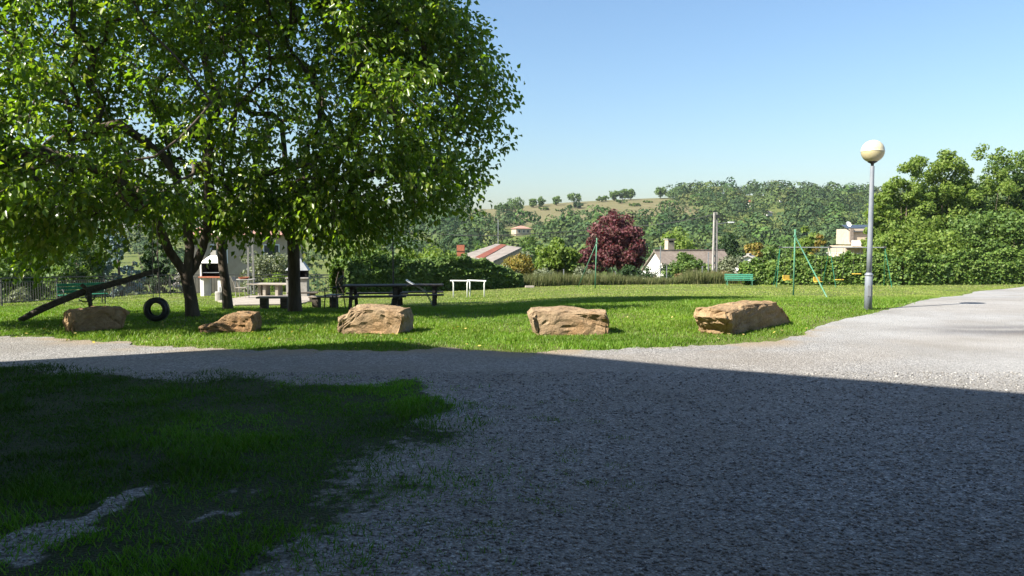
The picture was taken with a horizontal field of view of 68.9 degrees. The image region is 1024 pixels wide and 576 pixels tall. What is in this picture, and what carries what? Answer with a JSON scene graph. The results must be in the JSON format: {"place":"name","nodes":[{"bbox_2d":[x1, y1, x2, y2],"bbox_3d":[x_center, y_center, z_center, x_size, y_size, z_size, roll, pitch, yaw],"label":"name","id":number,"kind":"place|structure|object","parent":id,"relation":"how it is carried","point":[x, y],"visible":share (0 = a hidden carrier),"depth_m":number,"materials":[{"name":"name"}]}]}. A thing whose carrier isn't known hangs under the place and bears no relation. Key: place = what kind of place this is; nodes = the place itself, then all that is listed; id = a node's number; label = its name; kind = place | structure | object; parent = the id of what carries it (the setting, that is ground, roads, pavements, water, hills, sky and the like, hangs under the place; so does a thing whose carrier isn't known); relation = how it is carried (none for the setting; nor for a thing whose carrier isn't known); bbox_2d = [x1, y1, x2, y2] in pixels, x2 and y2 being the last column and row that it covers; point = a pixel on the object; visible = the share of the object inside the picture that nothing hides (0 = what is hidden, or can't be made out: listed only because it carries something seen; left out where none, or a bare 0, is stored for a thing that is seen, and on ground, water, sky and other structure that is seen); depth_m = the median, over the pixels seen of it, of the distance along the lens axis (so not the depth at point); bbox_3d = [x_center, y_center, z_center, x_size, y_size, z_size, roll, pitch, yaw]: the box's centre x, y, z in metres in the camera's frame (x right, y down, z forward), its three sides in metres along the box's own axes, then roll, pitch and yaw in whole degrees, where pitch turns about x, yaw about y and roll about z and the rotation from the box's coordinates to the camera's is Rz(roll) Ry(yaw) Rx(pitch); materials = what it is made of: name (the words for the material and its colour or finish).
{"place":"outdoors","nodes":[
{"label":"outdoors","id":0,"kind":"place"},
{"bbox_2d":[0,360,556,575],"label":"shade grass","id":1,"kind":"structure","parent":0,"point":[24,488],"depth_m":5.48,"materials":[{"name":"green plant"}]},
{"bbox_2d":[0,195,1022,352],"bbox_3d":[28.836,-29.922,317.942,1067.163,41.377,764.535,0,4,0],"label":"ground","id":2,"kind":"structure","parent":0,"point":[128,259],"depth_m":34.04,"materials":[{"name":"green plant"}]},
{"bbox_2d":[3,286,36,303],"bbox_3d":[-20.607,0.848,31.142,2.231,1.849,1.390,0,4,0],"label":"bush","id":3,"kind":"object","parent":2,"relation":"on","point":[18,295],"visible":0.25,"depth_m":30.68,"materials":[{"name":"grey plant"}]},
{"bbox_2d":[0,245,46,299],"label":"tree","id":4,"kind":"object","parent":2,"relation":"on","point":[7,272],"visible":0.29,"depth_m":41.51,"materials":[{"name":"green plant"}]},
{"bbox_2d":[8,249,74,300],"bbox_3d":[-29.517,0.121,47.127,4.363,6.645,3.946,-2,4,-23],"label":"tree","id":5,"kind":"object","parent":2,"relation":"on","point":[49,289],"visible":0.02,"depth_m":46.28,"materials":[{"name":"green plant"}]},
{"bbox_2d":[12,223,124,296],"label":"tree","id":6,"kind":"object","parent":2,"relation":"on","point":[79,260],"visible":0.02,"depth_m":65.81,"materials":[{"name":"green plant"}]},
{"bbox_2d":[40,235,109,298],"bbox_3d":[-22.786,-0.239,39.190,3.114,5.939,3.138,3,5,36],"label":"tree","id":7,"kind":"object","parent":2,"relation":"on","point":[65,269],"visible":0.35,"depth_m":38.48,"materials":[{"name":"green plant"}]},
{"bbox_2d":[57,282,107,303],"bbox_3d":[-15.303,0.203,26.641,1.528,0.742,0.626,-3,5,-40],"label":"bench","id":8,"kind":"object","parent":2,"relation":"on","point":[65,289],"visible":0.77,"depth_m":26.64,"materials":[{"name":"green paint"}]},
{"bbox_2d":[17,267,160,320],"bbox_3d":[-9.748,0.201,17.316,0.757,1.297,2.956,3,5,38],"label":"log seesaw","id":9,"kind":"object","parent":2,"relation":"on","point":[87,292],"visible":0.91,"depth_m":17.02,"materials":[{"name":"brown wood"}]},
{"bbox_2d":[62,306,129,332],"bbox_3d":[-7.831,0.581,14.096,0.460,0.494,1.102,3,5,38],"label":"boulder","id":10,"kind":"object","parent":2,"relation":"on","point":[92,318],"visible":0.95,"depth_m":13.89,"materials":[{"name":"stone"}]},
{"bbox_2d":[97,217,149,296],"bbox_3d":[-21.753,-0.815,40.968,4.261,7.541,4.015,1,4,14],"label":"blue spruce","id":11,"kind":"object","parent":2,"relation":"on","point":[129,287],"visible":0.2,"depth_m":40.88,"materials":[{"name":"green plant"}]},
{"bbox_2d":[0,0,278,316],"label":"broadleaf tree","id":12,"kind":"object","parent":2,"relation":"on","point":[32,200],"visible":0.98,"depth_m":15.57,"materials":[{"name":"green plant"}]},
{"bbox_2d":[143,203,169,321],"bbox_3d":[-7.599,-0.563,15.897,0.517,2.559,0.200,0,4,-7],"label":"tyre swing","id":13,"kind":"object","parent":12,"relation":"hanging from","point":[149,314],"visible":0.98,"depth_m":15.89,"materials":[{"name":"black rubber"}]},
{"bbox_2d":[135,226,180,293],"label":"spruce","id":14,"kind":"object","parent":2,"relation":"on","point":[147,261],"visible":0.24,"depth_m":44.63,"materials":[{"name":"green plant"}]},
{"bbox_2d":[0,274,329,305],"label":"railing","id":15,"kind":"object","parent":2,"relation":"on","point":[57,280],"visible":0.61,"depth_m":31.20,"materials":[{"name":"metal"}]},
{"bbox_2d":[0,0,349,308],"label":"broadleaf tree","id":16,"kind":"object","parent":2,"relation":"on","point":[180,161],"visible":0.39,"depth_m":19.09,"materials":[{"name":"green plant"}]},
{"bbox_2d":[171,268,182,293],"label":"flowering shrub","id":17,"kind":"object","parent":2,"relation":"on","point":[178,285],"visible":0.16,"depth_m":42.95,"materials":[{"name":"pink plant"}]},
{"bbox_2d":[198,250,221,295],"bbox_3d":[-13.626,-0.496,34.105,1.100,2.430,0.720,0,4,7],"label":"barbecue","id":18,"kind":"object","parent":2,"relation":"on","point":[207,274],"visible":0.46,"depth_m":34.01,"materials":[{"name":"white paint"}]},
{"bbox_2d":[215,287,221,300],"bbox_3d":[-11.456,0.238,29.303,0.380,0.550,0.380,0,4,0],"label":"umbrella base","id":19,"kind":"object","parent":2,"relation":"on","point":[218,295],"visible":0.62,"depth_m":29.14,"materials":[{"name":"plastic"}]},
{"bbox_2d":[198,311,261,332],"bbox_3d":[-5.221,0.644,13.887,1.046,0.416,0.756,0,4,-6],"label":"boulder","id":20,"kind":"object","parent":2,"relation":"on","point":[242,321],"visible":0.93,"depth_m":13.60,"materials":[{"name":"stone"}]},
{"bbox_2d":[193,227,303,292],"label":"house","id":21,"kind":"structure","parent":2,"relation":"on","point":[236,266],"depth_m":51.29,"materials":[{"name":"beige paint"}]},
{"bbox_2d":[263,244,279,258],"bbox_3d":[-16.810,-2.406,52.154,1.100,1.300,0.130,-2,4,-24],"label":"window","id":22,"kind":"structure","parent":21,"relation":"in","point":[277,248],"depth_m":52.06,"materials":[{"name":"grey glass"}]},
{"bbox_2d":[247,231,254,293],"bbox_3d":[-12.499,-1.174,36.542,0.945,3.939,0.235,-1,4,-14],"label":"power pole","id":23,"kind":"object","parent":2,"relation":"on","point":[251,264],"visible":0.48,"depth_m":36.44,"materials":[{"name":"concrete"}]},
{"bbox_2d":[404,232,589,235],"bbox_3d":[-1.858,-4.243,57.847,17.768,0.478,0.040,0,4,0],"label":"power cable","id":24,"kind":"object","parent":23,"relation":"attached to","point":[488,235],"visible":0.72,"depth_m":57.84,"materials":[{"name":"metal"}]},
{"bbox_2d":[238,250,287,292],"bbox_3d":[-13.904,-0.570,42.110,3.183,3.281,3.390,0,4,0],"label":"olive shrub","id":25,"kind":"object","parent":2,"relation":"on","point":[262,263],"visible":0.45,"depth_m":41.35,"materials":[{"name":"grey plant"}]},
{"bbox_2d":[218,294,308,305],"bbox_3d":[-9.595,0.495,30.296,3.582,0.531,10.301,0,4,-6],"label":"paved pad","id":26,"kind":"object","parent":2,"relation":"on","point":[247,300],"visible":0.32,"depth_m":28.34,"materials":[{"name":"concrete"}]},
{"bbox_2d":[230,276,248,297],"bbox_3d":[-11.233,-0.039,30.828,0.626,0.907,0.427,0,4,0],"label":"garden chair","id":27,"kind":"object","parent":26,"relation":"on","point":[234,279],"visible":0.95,"depth_m":30.69,"materials":[{"name":"plastic"}]},
{"bbox_2d":[246,283,285,295],"bbox_3d":[-10.841,0.071,33.560,1.950,0.574,0.800,0,4,7],"label":"stone table","id":28,"kind":"object","parent":26,"relation":"on","point":[263,289],"visible":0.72,"depth_m":33.34,"materials":[{"name":"white stone"}]},
{"bbox_2d":[256,296,287,308],"bbox_3d":[-7.133,0.448,22.428,1.000,0.385,0.370,0,4,-3],"label":"bench","id":29,"kind":"object","parent":2,"relation":"on","point":[264,302],"visible":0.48,"depth_m":22.28,"materials":[{"name":"grey concrete"}]},
{"bbox_2d":[263,272,287,291],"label":"bush","id":30,"kind":"object","parent":2,"relation":"on","point":[271,280],"visible":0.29,"depth_m":39.74,"materials":[{"name":"green plant"}]},
{"bbox_2d":[285,258,310,295],"bbox_3d":[-9.427,-0.636,32.913,1.000,2.120,0.700,0,4,-6],"label":"barbecue","id":31,"kind":"object","parent":2,"relation":"on","point":[304,276],"visible":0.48,"depth_m":32.71,"materials":[{"name":"concrete"}]},
{"bbox_2d":[308,295,339,307],"bbox_3d":[-5.820,0.439,23.268,0.950,0.385,0.370,0,4,3],"label":"bench","id":32,"kind":"object","parent":2,"relation":"on","point":[316,300],"visible":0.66,"depth_m":23.12,"materials":[{"name":"grey concrete"}]},
{"bbox_2d":[324,275,345,308],"bbox_3d":[-5.258,0.127,22.241,0.533,1.039,0.473,1,4,19],"label":"iron chair","id":33,"kind":"object","parent":2,"relation":"on","point":[336,294],"visible":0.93,"depth_m":22.13,"materials":[{"name":"black metal"}]},
{"bbox_2d":[147,0,524,311],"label":"broadleaf tree","id":34,"kind":"object","parent":2,"relation":"on","point":[414,166],"visible":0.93,"depth_m":17.62,"materials":[{"name":"green plant"}]},
{"bbox_2d":[327,240,391,282],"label":"tree","id":35,"kind":"object","parent":2,"relation":"on","point":[352,255],"visible":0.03,"depth_m":44.31,"materials":[{"name":"green plant"}]},
{"bbox_2d":[339,284,407,308],"bbox_3d":[-4.103,0.278,22.417,1.900,0.757,1.675,0,4,-6],"label":"picnic table","id":36,"kind":"object","parent":2,"relation":"on","point":[397,296],"visible":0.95,"depth_m":22.03,"materials":[{"name":"brown wood"}]},
{"bbox_2d":[337,304,413,333],"bbox_3d":[-2.520,0.580,13.743,1.323,0.558,0.861,1,4,8],"label":"boulder","id":37,"kind":"object","parent":2,"relation":"on","point":[373,318],"visible":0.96,"depth_m":13.38,"materials":[{"name":"stone"}]},
{"bbox_2d":[391,229,398,305],"bbox_3d":[-3.622,-0.811,22.747,0.520,2.900,0.520,0,4,0],"label":"parasol stand","id":38,"kind":"object","parent":2,"relation":"on","point":[392,302],"visible":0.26,"depth_m":22.74,"materials":[{"name":"metal"}]},
{"bbox_2d":[25,316,783,347],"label":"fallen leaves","id":39,"kind":"object","parent":2,"relation":"on","point":[324,328],"visible":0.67,"depth_m":12.76,"materials":[{"name":"brown plant"}]},
{"bbox_2d":[389,283,443,305],"bbox_3d":[-3.135,0.253,24.637,1.750,0.758,1.675,0,4,-6],"label":"picnic table","id":40,"kind":"object","parent":2,"relation":"on","point":[434,292],"visible":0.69,"depth_m":24.39,"materials":[{"name":"brown wood"}]},
{"bbox_2d":[328,249,523,294],"bbox_3d":[-4.275,-0.903,39.857,11.458,2.399,2.212,-3,5,-39],"label":"hedge","id":41,"kind":"object","parent":2,"relation":"on","point":[444,270],"visible":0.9,"depth_m":38.80,"materials":[{"name":"green plant"}]},
{"bbox_2d":[400,243,457,258],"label":"tree","id":42,"kind":"object","parent":2,"relation":"on","point":[430,254],"visible":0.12,"depth_m":46.51,"materials":[{"name":"green plant"}]},
{"bbox_2d":[469,280,486,296],"bbox_3d":[-1.535,0.084,32.483,0.998,0.858,0.070,2,4,32],"label":"bar frame","id":43,"kind":"object","parent":2,"relation":"on","point":[470,286],"visible":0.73,"depth_m":32.53,"materials":[{"name":"white paint"}]},
{"bbox_2d":[457,244,521,264],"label":"house","id":44,"kind":"structure","parent":2,"relation":"on","point":[497,253],"depth_m":58.64,"materials":[{"name":"red tile"}]},
{"bbox_2d":[472,242,509,250],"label":"tree","id":45,"kind":"object","parent":2,"relation":"on","point":[479,246],"visible":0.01,"depth_m":119.48,"materials":[{"name":"green plant"}]},
{"bbox_2d":[1,176,1019,290],"bbox_3d":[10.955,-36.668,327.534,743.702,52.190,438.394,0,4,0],"label":"woodland","id":46,"kind":"object","parent":2,"relation":"on","point":[811,199],"visible":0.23,"depth_m":308.48,"materials":[{"name":"green plant"}]},
{"bbox_2d":[0,287,1023,575],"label":"gravel yard","id":47,"kind":"structure","parent":2,"relation":"on","point":[970,335],"depth_m":5.69,"materials":[{"name":"grey gravel"}]},
{"bbox_2d":[342,397,655,559],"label":"weed tufts","id":48,"kind":"object","parent":47,"relation":"on","point":[489,521],"visible":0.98,"depth_m":4.64,"materials":[{"name":"green plant"}]},
{"bbox_2d":[504,196,524,212],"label":"ridge tree","id":49,"kind":"object","parent":2,"relation":"on","point":[514,203],"visible":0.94,"depth_m":436.26,"materials":[{"name":"green plant"}]},
{"bbox_2d":[500,253,539,274],"bbox_3d":[0.571,-0.845,46.092,2.771,2.688,2.952,0,4,0],"label":"bush","id":50,"kind":"object","parent":2,"relation":"on","point":[522,264],"visible":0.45,"depth_m":45.47,"materials":[{"name":"yellow plant"}]},
{"bbox_2d":[511,226,531,235],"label":"house","id":51,"kind":"structure","parent":2,"relation":"on","point":[522,230],"depth_m":321.54,"materials":[{"name":"beige paint"}]},
{"bbox_2d":[519,234,540,268],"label":"tree","id":52,"kind":"object","parent":2,"relation":"on","point":[529,243],"visible":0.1,"depth_m":128.48,"materials":[{"name":"green plant"}]},
{"bbox_2d":[523,267,554,276],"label":"bush","id":53,"kind":"object","parent":2,"relation":"on","point":[541,270],"visible":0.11,"depth_m":45.03,"materials":[{"name":"grey plant"}]},
{"bbox_2d":[552,196,561,204],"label":"ridge tree","id":54,"kind":"object","parent":2,"relation":"on","point":[556,200],"visible":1,"depth_m":476.50,"materials":[{"name":"green plant"}]},
{"bbox_2d":[534,237,581,275],"bbox_3d":[2.936,-1.322,49.057,2.986,4.218,3.120,-1,4,-14],"label":"bush","id":55,"kind":"object","parent":2,"relation":"on","point":[556,255],"visible":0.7,"depth_m":48.16,"materials":[{"name":"green plant"}]},
{"bbox_2d":[527,306,609,335],"bbox_3d":[0.971,0.588,13.197,1.394,0.518,0.933,0,4,-3],"label":"boulder","id":56,"kind":"object","parent":2,"relation":"on","point":[558,320],"visible":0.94,"depth_m":12.78,"materials":[{"name":"stone"}]},
{"bbox_2d":[567,193,581,202],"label":"ridge tree","id":57,"kind":"object","parent":2,"relation":"on","point":[572,197],"visible":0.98,"depth_m":480.72,"materials":[{"name":"green plant"}]},
{"bbox_2d":[573,266,594,277],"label":"bush","id":58,"kind":"object","parent":2,"relation":"on","point":[579,270],"visible":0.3,"depth_m":46.46,"materials":[{"name":"grey plant"}]},
{"bbox_2d":[576,248,598,270],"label":"plum bush","id":59,"kind":"object","parent":2,"relation":"on","point":[585,258],"visible":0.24,"depth_m":52.68,"materials":[{"name":"purple plant"}]},
{"bbox_2d":[578,238,597,288],"bbox_3d":[4.144,-1.337,41.052,0.157,2.828,2.367,-1,4,-19],"label":"braced post","id":60,"kind":"object","parent":2,"relation":"on","point":[595,263],"visible":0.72,"depth_m":40.02,"materials":[{"name":"green metal"}]},
{"bbox_2d":[609,190,618,200],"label":"ridge tree","id":61,"kind":"object","parent":2,"relation":"on","point":[614,194],"visible":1,"depth_m":487.74,"materials":[{"name":"green plant"}]},
{"bbox_2d":[585,209,648,274],"bbox_3d":[7.787,-2.236,53.961,4.279,6.987,5.007,-3,5,-37],"label":"plum tree","id":62,"kind":"object","parent":2,"relation":"on","point":[612,252],"visible":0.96,"depth_m":53.33,"materials":[{"name":"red plant"}]},
{"bbox_2d":[618,189,628,199],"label":"ridge tree","id":63,"kind":"object","parent":2,"relation":"on","point":[623,193],"visible":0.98,"depth_m":489.61,"materials":[{"name":"green plant"}]},
{"bbox_2d":[616,264,643,278],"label":"bush","id":64,"kind":"object","parent":2,"relation":"on","point":[628,270],"visible":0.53,"depth_m":46.15,"materials":[{"name":"green plant"}]},
{"bbox_2d":[627,188,635,199],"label":"ridge tree","id":65,"kind":"object","parent":2,"relation":"on","point":[631,194],"visible":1,"depth_m":489.60,"materials":[{"name":"green plant"}]},
{"bbox_2d":[640,263,673,278],"bbox_3d":[9.521,-0.526,50.043,2.289,2.294,1.936,-3,4,-34],"label":"bush","id":66,"kind":"object","parent":2,"relation":"on","point":[647,269],"visible":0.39,"depth_m":49.88,"materials":[{"name":"white plant"}]},
{"bbox_2d":[654,187,666,197],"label":"ridge tree","id":67,"kind":"object","parent":2,"relation":"on","point":[660,191],"visible":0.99,"depth_m":493.32,"materials":[{"name":"green plant"}]},
{"bbox_2d":[660,226,697,248],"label":"tree","id":68,"kind":"object","parent":2,"relation":"on","point":[683,243],"visible":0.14,"depth_m":91.55,"materials":[{"name":"green plant"}]},
{"bbox_2d":[641,239,727,278],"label":"house","id":69,"kind":"structure","parent":2,"relation":"on","point":[669,252],"depth_m":74.60,"materials":[{"name":"white paint"}]},
{"bbox_2d":[661,252,711,277],"bbox_3d":[12.142,-0.887,52.144,3.622,3.354,3.255,2,4,27],"label":"bush","id":70,"kind":"object","parent":2,"relation":"on","point":[685,262],"visible":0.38,"depth_m":51.60,"materials":[{"name":"green plant"}]},
{"bbox_2d":[712,212,733,271],"bbox_3d":[13.986,-2.155,49.563,1.505,5.711,0.260,-1,4,-14],"label":"power pole","id":71,"kind":"object","parent":2,"relation":"on","point":[715,237],"visible":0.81,"depth_m":49.35,"materials":[{"name":"concrete"}]},
{"bbox_2d":[453,214,712,235],"bbox_3d":[6.160,-4.778,58.303,22.182,1.399,6.675,3,4,34],"label":"power cable","id":72,"kind":"object","parent":71,"relation":"attached to","point":[581,230],"visible":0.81,"depth_m":60.56,"materials":[{"name":"metal"}]},
{"bbox_2d":[718,214,864,228],"bbox_3d":[24.814,-5.340,62.088,0.203,0.766,34.259,3,5,42],"label":"power cable","id":73,"kind":"object","parent":71,"relation":"attached to","point":[785,225],"visible":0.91,"depth_m":57.57,"materials":[{"name":"metal"}]},
{"bbox_2d":[718,254,744,275],"bbox_3d":[15.522,-0.771,53.103,2.208,3.323,2.356,3,5,41],"label":"bush","id":74,"kind":"object","parent":2,"relation":"on","point":[729,263],"visible":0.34,"depth_m":52.61,"materials":[{"name":"grey plant"}]},
{"bbox_2d":[718,232,745,257],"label":"tree","id":75,"kind":"object","parent":2,"relation":"on","point":[729,244],"visible":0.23,"depth_m":94.88,"materials":[{"name":"green plant"}]},
{"bbox_2d":[725,274,753,285],"bbox_3d":[13.452,-0.490,44.193,1.639,0.668,0.608,1,4,9],"label":"bench","id":76,"kind":"object","parent":2,"relation":"on","point":[726,276],"visible":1,"depth_m":44.37,"materials":[{"name":"green paint"}]},
{"bbox_2d":[694,300,789,334],"bbox_3d":[4.253,0.504,13.674,0.779,0.543,2.960,3,5,41],"label":"boulder","id":77,"kind":"object","parent":2,"relation":"on","point":[734,318],"visible":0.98,"depth_m":12.91,"materials":[{"name":"stone"}]},
{"bbox_2d":[734,253,758,272],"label":"house","id":78,"kind":"structure","parent":2,"relation":"on","point":[749,257],"depth_m":70.63,"materials":[{"name":"white paint"}]},
{"bbox_2d":[744,242,763,258],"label":"tree","id":79,"kind":"object","parent":2,"relation":"on","point":[751,247],"visible":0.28,"depth_m":81.38,"materials":[{"name":"yellow plant"}]},
{"bbox_2d":[762,245,785,283],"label":"tree","id":80,"kind":"object","parent":2,"relation":"on","point":[768,254],"visible":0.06,"depth_m":91.66,"materials":[{"name":"green plant"}]},
{"bbox_2d":[781,241,804,257],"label":"tree","id":81,"kind":"object","parent":2,"relation":"on","point":[788,253],"visible":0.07,"depth_m":96.77,"materials":[{"name":"green plant"}]},
{"bbox_2d":[791,225,817,257],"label":"tree","id":82,"kind":"object","parent":2,"relation":"on","point":[806,241],"visible":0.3,"depth_m":87.25,"materials":[{"name":"green plant"}]},
{"bbox_2d":[793,229,826,296],"bbox_3d":[10.660,-0.765,26.692,0.116,2.736,5.829,1,4,10],"label":"braced post","id":83,"kind":"object","parent":2,"relation":"on","point":[795,236],"visible":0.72,"depth_m":29.39,"materials":[{"name":"green paint"}]},
{"bbox_2d":[808,233,826,254],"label":"tree","id":84,"kind":"object","parent":2,"relation":"on","point":[821,242],"visible":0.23,"depth_m":83.57,"materials":[{"name":"plant"}]},
{"bbox_2d":[773,246,891,286],"bbox_3d":[18.115,-1.185,42.311,6.674,2.378,1.959,0,4,4],"label":"swing set","id":85,"kind":"object","parent":2,"relation":"on","point":[829,247],"visible":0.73,"depth_m":42.20,"materials":[{"name":"metal"}]},
{"bbox_2d":[828,225,886,281],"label":"house","id":86,"kind":"structure","parent":2,"relation":"on","point":[854,237],"depth_m":106.09,"materials":[{"name":"beige paint"}]},
{"bbox_2d":[860,140,884,309],"bbox_3d":[8.313,-1.399,17.317,0.519,4.026,0.519,0,4,0],"label":"street lamp","id":87,"kind":"object","parent":2,"relation":"on","point":[872,152],"visible":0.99,"depth_m":17.25,"materials":[{"name":"white metal"}]},
{"bbox_2d":[860,192,896,253],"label":"tree","id":88,"kind":"object","parent":2,"relation":"on","point":[879,219],"visible":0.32,"depth_m":56.34,"materials":[{"name":"green plant"}]},
{"bbox_2d":[738,245,1023,285],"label":"hedge","id":89,"kind":"object","parent":2,"relation":"on","point":[980,266],"visible":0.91,"depth_m":44.51,"materials":[{"name":"green plant"}]},
{"bbox_2d":[872,221,922,255],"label":"tree","id":90,"kind":"object","parent":2,"relation":"on","point":[896,241],"visible":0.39,"depth_m":53.10,"materials":[{"name":"green plant"}]},
{"bbox_2d":[874,154,936,232],"bbox_3d":[31.506,-4.527,59.860,4.417,12.177,4.370,0,4,0],"label":"tree","id":91,"kind":"object","parent":2,"relation":"on","point":[913,194],"visible":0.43,"depth_m":58.90,"materials":[{"name":"green plant"}]},
{"bbox_2d":[901,169,955,237],"bbox_3d":[34.536,-4.004,61.720,4.212,11.512,4.153,-2,4,-25],"label":"tree","id":92,"kind":"object","parent":2,"relation":"on","point":[925,185],"visible":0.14,"depth_m":61.00,"materials":[{"name":"green plant"}]},
{"bbox_2d":[891,215,973,254],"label":"tree","id":93,"kind":"object","parent":2,"relation":"on","point":[931,241],"visible":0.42,"depth_m":53.60,"materials":[{"name":"green plant"}]},
{"bbox_2d":[920,148,985,236],"bbox_3d":[35.493,-4.833,60.762,4.801,12.926,4.664,0,4,0],"label":"tree","id":94,"kind":"object","parent":2,"relation":"on","point":[947,161],"visible":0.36,"depth_m":59.88,"materials":[{"name":"green plant"}]},
{"bbox_2d":[948,161,990,215],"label":"tree","id":95,"kind":"object","parent":2,"relation":"on","point":[982,204],"visible":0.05,"depth_m":61.63,"materials":[{"name":"green plant"}]},
{"bbox_2d":[939,207,1012,251],"bbox_3d":[34.140,-2.468,54.801,5.592,6.822,5.488,2,4,29],"label":"tree","id":96,"kind":"object","parent":2,"relation":"on","point":[976,227],"visible":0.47,"depth_m":53.50,"materials":[{"name":"green plant"}]},
{"bbox_2d":[969,144,1022,221],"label":"tree","id":97,"kind":"object","parent":2,"relation":"on","point":[1006,187],"visible":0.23,"depth_m":62.57,"materials":[{"name":"green plant"}]},
{"bbox_2d":[984,207,1023,282],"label":"tree","id":98,"kind":"object","parent":2,"relation":"on","point":[1010,222],"visible":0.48,"depth_m":52.55,"materials":[{"name":"green plant"}]},
{"bbox_2d":[984,150,1023,212],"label":"tree","id":99,"kind":"object","parent":2,"relation":"on","point":[1016,201],"visible":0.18,"depth_m":65.09,"materials":[{"name":"green plant"}]},
{"bbox_2d":[1002,150,1023,210],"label":"tree","id":100,"kind":"object","parent":2,"relation":"on","point":[1020,184],"visible":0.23,"depth_m":64.62,"materials":[{"name":"green plant"}]},
{"bbox_2d":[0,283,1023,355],"bbox_3d":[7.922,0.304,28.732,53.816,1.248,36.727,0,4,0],"label":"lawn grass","id":101,"kind":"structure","parent":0,"point":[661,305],"depth_m":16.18,"materials":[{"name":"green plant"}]},
{"bbox_2d":[0,0,1023,230],"label":"sky","id":102,"kind":"structure","parent":0,"point":[642,96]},
{"bbox_2d":[522,268,739,286],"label":"tall grass","id":103,"kind":"structure","parent":0,"point":[690,277],"depth_m":44.95,"materials":[{"name":"green plant"}]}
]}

